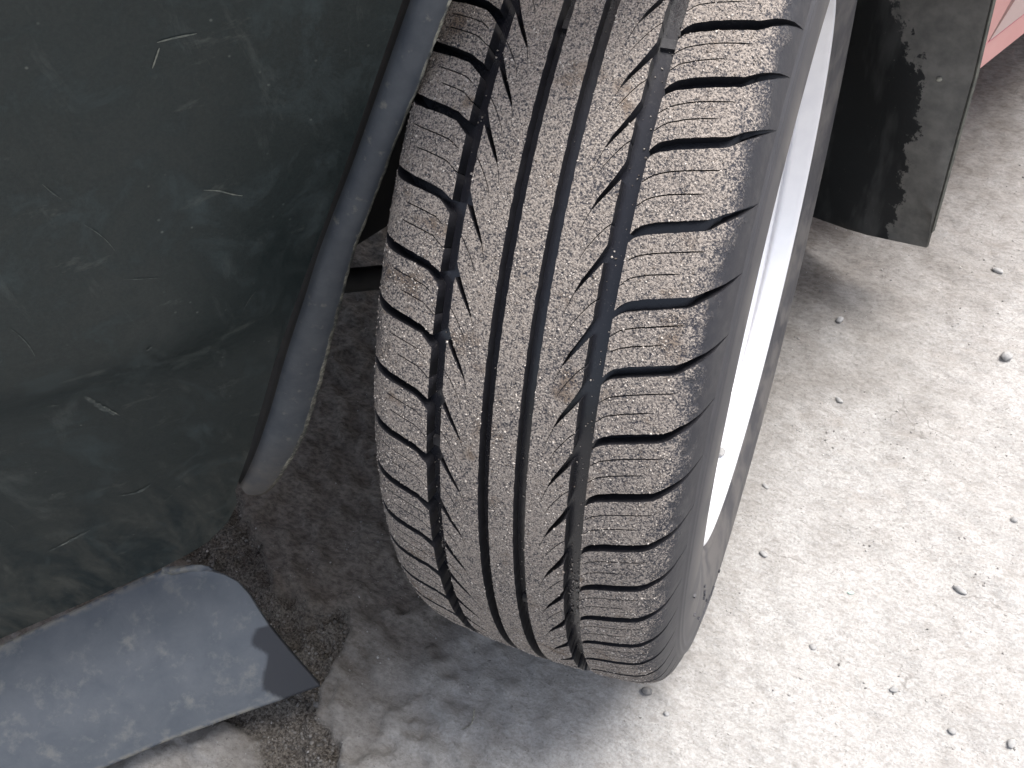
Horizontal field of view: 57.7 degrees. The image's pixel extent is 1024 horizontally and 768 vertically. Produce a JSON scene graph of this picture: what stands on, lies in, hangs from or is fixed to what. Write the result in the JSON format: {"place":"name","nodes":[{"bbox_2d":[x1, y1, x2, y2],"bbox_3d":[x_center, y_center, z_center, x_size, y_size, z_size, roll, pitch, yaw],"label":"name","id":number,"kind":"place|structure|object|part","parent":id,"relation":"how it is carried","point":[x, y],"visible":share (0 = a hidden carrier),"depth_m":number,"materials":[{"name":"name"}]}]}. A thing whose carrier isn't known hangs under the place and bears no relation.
{"place":"outdoors","nodes":[
{"label":"outdoors","id":0,"kind":"place"},
{"bbox_2d":[181,495,349,767],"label":"gravel","id":1,"kind":"structure","parent":0,"point":[297,703],"depth_m":0.81,"materials":[{"name":"grey gravel"}]},
{"bbox_2d":[0,34,1023,767],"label":"ground","id":2,"kind":"structure","parent":0,"point":[314,510],"depth_m":0.82,"materials":[{"name":"concrete"}]},
{"bbox_2d":[461,709,474,729],"bbox_3d":[-0.034,0.272,0.753,0.007,0.002,0.020,14,54,17],"label":"stalk","id":3,"kind":"object","parent":2,"relation":"on","point":[472,719],"visible":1,"depth_m":0.75,"materials":[{"name":"grey plant"}]},
{"bbox_2d":[0,0,1023,767],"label":"parked car","id":4,"kind":"object","parent":2,"relation":"on","point":[594,216],"visible":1,"depth_m":0.43,"materials":[{"name":"rubber"}]},
{"bbox_3d":[0.861,-0.839,0.862,1.103,0.644,0.054,-37,56,-22],"label":"door","id":5,"kind":"part","parent":4,"relation":"part of","materials":[{"name":"red paint"}]},
{"bbox_2d":[165,143,1023,767],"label":"grit","id":6,"kind":"object","parent":2,"relation":"on","point":[761,573],"visible":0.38,"depth_m":0.83,"materials":[{"name":"grey gravel"}]},
{"bbox_2d":[641,686,651,694],"bbox_3d":[0.110,0.250,0.758,0.009,0.007,0.007,14,54,17],"label":"stone","id":7,"kind":"object","parent":2,"relation":"on","point":[646,690],"visible":1,"depth_m":0.76,"materials":[{"name":"grey stone"}]},
{"bbox_2d":[759,550,767,556],"bbox_3d":[0.223,0.151,0.825,0.008,0.004,0.006,14,54,17],"label":"stone","id":8,"kind":"object","parent":2,"relation":"on","point":[763,553],"visible":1,"depth_m":0.82,"materials":[{"name":"white stone"}]},
{"bbox_2d":[809,643,816,649],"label":"stone","id":9,"kind":"object","parent":2,"relation":"on","point":[813,646],"visible":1,"depth_m":0.77,"materials":[{"name":"white stone"}]},
{"bbox_2d":[835,397,842,402],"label":"stone","id":10,"kind":"object","parent":2,"relation":"on","point":[839,400],"visible":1,"depth_m":0.93,"materials":[{"name":"white stone"}]},
{"bbox_2d":[836,316,843,322],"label":"stone","id":11,"kind":"object","parent":2,"relation":"on","point":[839,319],"visible":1,"depth_m":0.99,"materials":[{"name":"white stone"}]},
{"bbox_2d":[889,685,897,692],"bbox_3d":[0.303,0.242,0.739,0.007,0.004,0.006,14,54,17],"label":"stone","id":12,"kind":"object","parent":2,"relation":"on","point":[893,688],"visible":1,"depth_m":0.74,"materials":[{"name":"white stone"}]},
{"bbox_2d":[947,727,956,734],"bbox_3d":[0.337,0.266,0.712,0.007,0.004,0.006,14,54,17],"label":"stone","id":13,"kind":"object","parent":2,"relation":"on","point":[952,730],"visible":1,"depth_m":0.71,"materials":[{"name":"white stone"}]},
{"bbox_2d":[953,585,967,594],"bbox_3d":[0.379,0.174,0.785,0.012,0.005,0.007,14,54,17],"label":"stone","id":14,"kind":"object","parent":2,"relation":"on","point":[959,589],"visible":1,"depth_m":0.78,"materials":[{"name":"white stone"}]},
{"bbox_2d":[992,267,1002,273],"bbox_3d":[0.530,-0.124,1.014,0.012,0.005,0.008,14,54,17],"label":"stone","id":15,"kind":"object","parent":2,"relation":"on","point":[998,270],"visible":1,"depth_m":1.01,"materials":[{"name":"white stone"}]},
{"bbox_2d":[1000,351,1012,360],"bbox_3d":[0.499,-0.028,0.937,0.012,0.010,0.010,14,54,17],"label":"stone","id":16,"kind":"object","parent":2,"relation":"on","point":[1006,356],"visible":1,"depth_m":0.93,"materials":[{"name":"white stone"}]},
{"bbox_2d":[1007,739,1016,748],"bbox_3d":[0.377,0.271,0.701,0.007,0.005,0.008,14,54,17],"label":"stone","id":17,"kind":"object","parent":2,"relation":"on","point":[1011,743],"visible":1,"depth_m":0.70,"materials":[{"name":"white stone"}]},
{"bbox_2d":[1010,516,1017,521],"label":"stone","id":18,"kind":"object","parent":2,"relation":"on","point":[1013,519],"visible":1,"depth_m":0.82,"materials":[{"name":"white stone"}]}
]}

